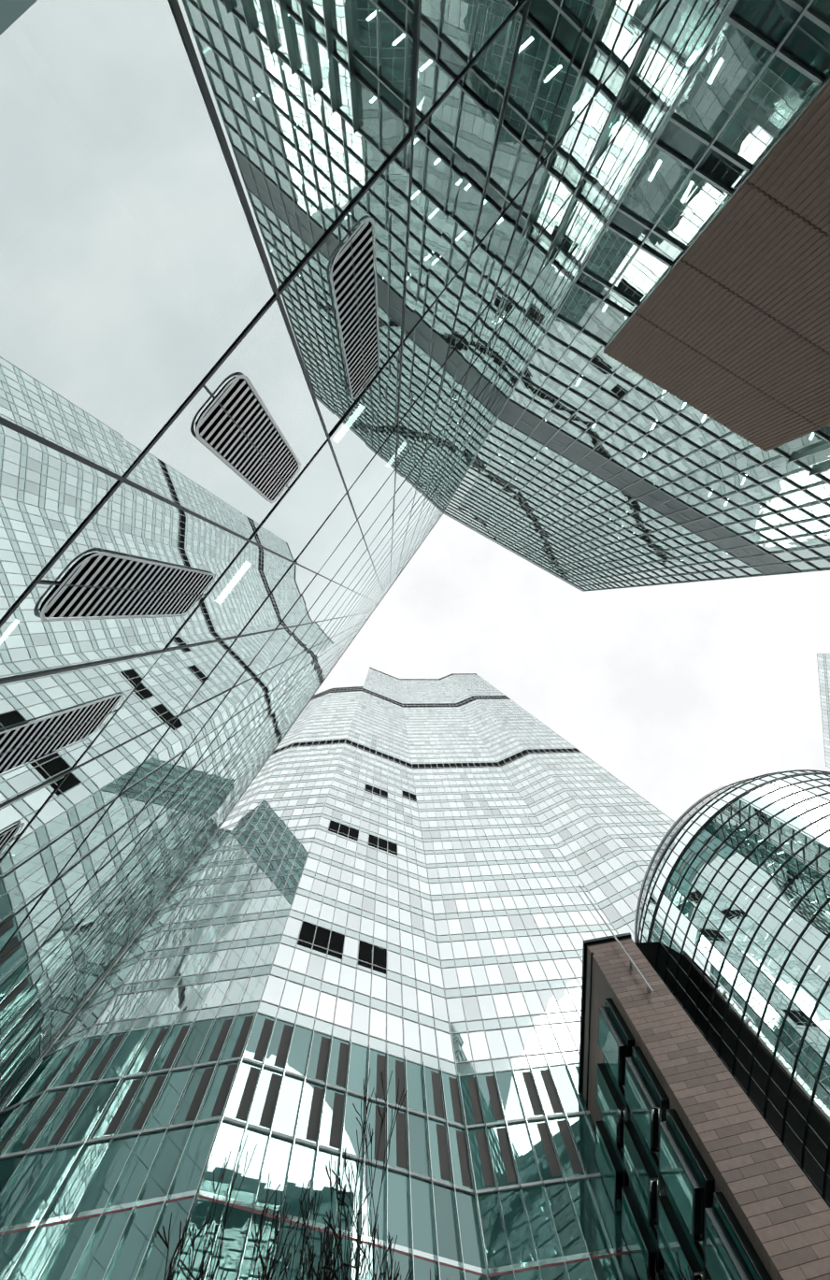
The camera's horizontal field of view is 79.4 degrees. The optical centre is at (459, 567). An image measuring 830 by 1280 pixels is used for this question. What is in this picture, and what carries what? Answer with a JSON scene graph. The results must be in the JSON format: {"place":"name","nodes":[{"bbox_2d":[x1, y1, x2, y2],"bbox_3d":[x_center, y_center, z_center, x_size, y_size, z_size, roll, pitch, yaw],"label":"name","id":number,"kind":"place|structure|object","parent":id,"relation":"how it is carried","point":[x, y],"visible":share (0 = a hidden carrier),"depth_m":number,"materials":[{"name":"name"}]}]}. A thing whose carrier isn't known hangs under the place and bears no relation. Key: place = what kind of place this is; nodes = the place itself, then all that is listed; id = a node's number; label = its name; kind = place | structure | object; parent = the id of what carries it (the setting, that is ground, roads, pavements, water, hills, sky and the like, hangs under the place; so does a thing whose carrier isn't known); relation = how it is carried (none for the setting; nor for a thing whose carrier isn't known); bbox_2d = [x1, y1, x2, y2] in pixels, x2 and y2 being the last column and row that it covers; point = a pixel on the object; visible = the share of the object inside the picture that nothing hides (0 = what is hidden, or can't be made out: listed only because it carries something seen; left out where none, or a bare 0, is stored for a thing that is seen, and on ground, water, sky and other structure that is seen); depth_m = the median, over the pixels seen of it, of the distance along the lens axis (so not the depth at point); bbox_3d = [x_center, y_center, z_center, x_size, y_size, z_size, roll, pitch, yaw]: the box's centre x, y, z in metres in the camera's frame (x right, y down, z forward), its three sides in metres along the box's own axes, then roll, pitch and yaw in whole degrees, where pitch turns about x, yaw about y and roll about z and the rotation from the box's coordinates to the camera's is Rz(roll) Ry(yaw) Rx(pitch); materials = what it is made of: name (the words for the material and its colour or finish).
{"place":"outdoors","nodes":[
{"label":"outdoors","id":0,"kind":"place"},
{"bbox_2d":[0,0,735,1109],"bbox_3d":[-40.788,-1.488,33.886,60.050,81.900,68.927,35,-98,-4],"label":"glass building","id":1,"kind":"structure","parent":0,"point":[286,286],"depth_m":4.04,"materials":[{"name":"teal glass"}]},
{"bbox_2d":[315,513,829,825],"label":"sky","id":2,"kind":"structure","parent":0,"point":[684,692],"materials":[{"name":"white"}]},
{"bbox_2d":[635,1252,694,1279],"bbox_3d":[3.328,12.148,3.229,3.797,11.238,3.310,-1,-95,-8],"label":"tree","id":3,"kind":"object","parent":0,"point":[665,1276],"visible":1,"depth_m":8.48,"materials":[{"name":"black plant"}]},
{"bbox_2d":[817,652,829,767],"bbox_3d":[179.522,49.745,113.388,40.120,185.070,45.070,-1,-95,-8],"label":"tower","id":4,"kind":"structure","parent":0,"point":[824,665],"depth_m":199.96,"materials":[{"name":"white glass"}]},
{"label":"ground","id":5,"kind":"structure","parent":0,"visible":0},
{"bbox_2d":[157,1068,447,1279],"bbox_3d":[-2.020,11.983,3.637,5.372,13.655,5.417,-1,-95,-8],"label":"tree","id":6,"kind":"object","parent":5,"relation":"on","point":[327,1275],"visible":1,"depth_m":8.45,"materials":[{"name":"black plant"}]},
{"bbox_2d":[0,666,680,1279],"bbox_3d":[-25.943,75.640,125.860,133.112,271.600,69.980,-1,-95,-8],"label":"tower","id":7,"kind":"structure","parent":5,"relation":"on","point":[387,874],"depth_m":39.93,"materials":[{"name":"white glass"}]},
{"bbox_2d":[443,0,829,591],"bbox_3d":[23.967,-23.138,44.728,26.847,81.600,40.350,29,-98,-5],"label":"glass block","id":8,"kind":"structure","parent":5,"relation":"on","point":[593,466],"depth_m":31.23,"materials":[{"name":"teal glass"}]},
{"bbox_2d":[604,79,829,451],"bbox_3d":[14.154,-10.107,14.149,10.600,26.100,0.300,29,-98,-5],"label":"overhang","id":9,"kind":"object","parent":8,"relation":"attached to","point":[727,324],"depth_m":20.20,"materials":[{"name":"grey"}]},
{"bbox_2d":[577,884,829,1279],"bbox_3d":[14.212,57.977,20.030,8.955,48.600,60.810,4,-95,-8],"label":"stone building","id":10,"kind":"structure","parent":5,"relation":"on","point":[703,1176],"depth_m":27.00,"materials":[{"name":"brown stone"}]},
{"bbox_2d":[634,769,829,1208],"bbox_3d":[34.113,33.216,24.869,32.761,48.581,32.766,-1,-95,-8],"label":"curved glass building","id":11,"kind":"structure","parent":5,"relation":"on","point":[735,918],"depth_m":34.00,"materials":[{"name":"teal glass"}]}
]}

